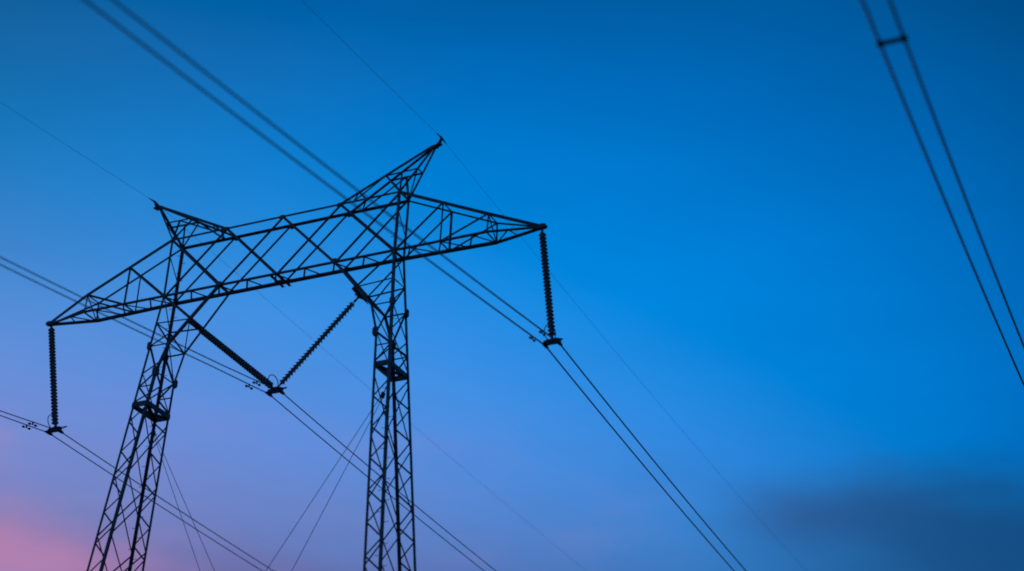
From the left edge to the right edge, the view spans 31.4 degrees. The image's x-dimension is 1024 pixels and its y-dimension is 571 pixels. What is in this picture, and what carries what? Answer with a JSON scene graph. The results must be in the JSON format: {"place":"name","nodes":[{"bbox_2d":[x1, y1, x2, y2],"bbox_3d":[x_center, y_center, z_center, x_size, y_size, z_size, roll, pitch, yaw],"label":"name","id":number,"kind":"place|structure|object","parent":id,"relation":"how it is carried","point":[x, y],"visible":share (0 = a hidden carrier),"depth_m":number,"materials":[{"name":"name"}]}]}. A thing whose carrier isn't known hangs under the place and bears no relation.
{"place":"outdoors","nodes":[
{"label":"outdoors","id":0,"kind":"place"},
{"bbox_2d":[0,0,1023,570],"label":"sky","id":1,"kind":"structure","parent":0,"point":[743,199],"materials":[{"name":"blue"}]},
{"bbox_3d":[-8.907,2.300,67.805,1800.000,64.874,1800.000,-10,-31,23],"label":"ground","id":2,"kind":"structure","parent":0,"visible":0},
{"bbox_2d":[46,143,547,570],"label":"transmission tower","id":3,"kind":"structure","parent":2,"relation":"on","point":[391,370],"depth_m":68.12,"materials":[{"name":"metal"}]},
{"bbox_2d":[48,325,58,425],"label":"insulator string","id":4,"kind":"object","parent":3,"relation":"hanging from","point":[53,370],"visible":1,"depth_m":72.04,"materials":[{"name":"black ceramic"}]},
{"bbox_2d":[45,414,66,435],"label":"conductor yoke","id":5,"kind":"object","parent":4,"relation":"hanging from","point":[49,431],"visible":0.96,"depth_m":70.69,"materials":[{"name":"black metal"}]},
{"bbox_2d":[0,415,261,570],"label":"conductor","id":6,"kind":"object","parent":5,"relation":"attached to","point":[130,486],"visible":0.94,"depth_m":75.68,"materials":[{"name":"metal"}]},
{"bbox_2d":[0,410,273,570],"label":"conductor","id":7,"kind":"object","parent":5,"relation":"attached to","point":[136,482],"visible":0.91,"depth_m":75.12,"materials":[{"name":"metal"}]},
{"bbox_2d":[150,416,155,435],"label":"guy clamp","id":8,"kind":"object","parent":3,"relation":"attached to","point":[153,431],"visible":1,"depth_m":68.45,"materials":[{"name":"black metal"}]},
{"bbox_2d":[153,433,199,570],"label":"guy wire","id":9,"kind":"object","parent":8,"relation":"attached to","point":[176,502],"visible":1,"depth_m":65.97,"materials":[{"name":"metal"}]},
{"bbox_2d":[155,434,214,570],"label":"guy wire","id":10,"kind":"object","parent":8,"relation":"attached to","point":[184,502],"visible":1,"depth_m":66.64,"materials":[{"name":"metal"}]},
{"bbox_2d":[197,327,272,387],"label":"insulator string","id":11,"kind":"object","parent":3,"relation":"hanging from","point":[233,355],"visible":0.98,"depth_m":68.32,"materials":[{"name":"black ceramic"}]},
{"bbox_2d":[265,374,286,396],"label":"conductor yoke","id":12,"kind":"object","parent":11,"relation":"hanging from","point":[270,391],"visible":0.95,"depth_m":66.77,"materials":[{"name":"black metal"}]},
{"bbox_2d":[0,264,483,570],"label":"conductor","id":13,"kind":"object","parent":12,"relation":"attached to","point":[232,376],"visible":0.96,"depth_m":63.44,"materials":[{"name":"metal"}]},
{"bbox_2d":[0,256,495,570],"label":"conductor","id":14,"kind":"object","parent":12,"relation":"attached to","point":[237,372],"visible":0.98,"depth_m":63.04,"materials":[{"name":"metal"}]},
{"bbox_2d":[278,296,358,385],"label":"insulator string","id":15,"kind":"object","parent":3,"relation":"hanging from","point":[314,345],"visible":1,"depth_m":66.89,"materials":[{"name":"black ceramic"}]},
{"bbox_2d":[380,388,385,398],"bbox_3d":[-4.460,3.599,64.668,0.357,0.842,0.220,-10,-31,23],"label":"guy clamp","id":16,"kind":"object","parent":3,"relation":"attached to","point":[382,395],"visible":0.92,"depth_m":64.52,"materials":[{"name":"black metal"}]},
{"bbox_2d":[266,398,379,569],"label":"guy wire","id":17,"kind":"object","parent":16,"relation":"attached to","point":[320,487],"visible":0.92,"depth_m":63.44,"materials":[{"name":"metal"}]},
{"bbox_2d":[292,403,379,569],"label":"guy wire","id":18,"kind":"object","parent":16,"relation":"attached to","point":[333,491],"visible":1,"depth_m":64.03,"materials":[{"name":"metal"}]},
{"bbox_2d":[436,133,445,143],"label":"earth wire clamp","id":19,"kind":"object","parent":3,"relation":"attached to","point":[441,139],"visible":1,"depth_m":68.79,"materials":[{"name":"black metal"}]},
{"bbox_2d":[340,38,800,564],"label":"earth wire","id":20,"kind":"object","parent":19,"relation":"attached to","point":[540,260],"visible":0.95,"depth_m":75.62,"materials":[{"name":"metal"}]},
{"bbox_2d":[539,228,554,336],"bbox_3d":[1.220,-0.164,63.717,0.274,4.618,0.274,-17,-33,19],"label":"insulator string","id":21,"kind":"object","parent":3,"relation":"hanging from","point":[546,277],"visible":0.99,"depth_m":63.63,"materials":[{"name":"black ceramic"}]},
{"bbox_2d":[543,324,562,348],"bbox_3d":[1.424,1.822,62.594,0.667,0.657,0.955,-10,-31,23],"label":"conductor yoke","id":22,"kind":"object","parent":21,"relation":"hanging from","point":[550,341],"visible":0.91,"depth_m":62.40,"materials":[{"name":"black metal"}]},
{"bbox_2d":[83,0,733,570],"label":"conductor","id":23,"kind":"object","parent":22,"relation":"attached to","point":[379,224],"visible":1,"depth_m":49.33,"materials":[{"name":"metal"}]},
{"bbox_2d":[112,0,745,570],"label":"conductor","id":24,"kind":"object","parent":22,"relation":"attached to","point":[400,224],"visible":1,"depth_m":49.36,"materials":[{"name":"metal"}]},
{"bbox_2d":[861,0,1023,385],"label":"conductor","id":25,"kind":"object","parent":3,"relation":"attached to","point":[919,138],"visible":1,"depth_m":46.39,"materials":[{"name":"metal"}]},
{"bbox_2d":[876,34,907,47],"bbox_3d":[8.266,-5.314,39.589,0.698,0.181,0.195,-10,-31,23],"label":"bundle spacer","id":26,"kind":"object","parent":25,"relation":"attached to","point":[891,41],"visible":1,"depth_m":39.55,"materials":[{"name":"black metal"}]},
{"bbox_2d":[888,0,1023,348],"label":"conductor","id":27,"kind":"object","parent":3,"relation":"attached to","point":[941,135],"visible":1,"depth_m":45.57,"materials":[{"name":"metal"}]},
{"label":"earth wire clamp","id":28,"kind":"object","parent":3,"relation":"attached to","visible":0},
{"bbox_2d":[2,103,585,570],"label":"earth wire","id":29,"kind":"object","parent":28,"relation":"attached to","point":[280,311],"visible":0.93,"depth_m":81.52,"materials":[{"name":"metal"}]}
]}

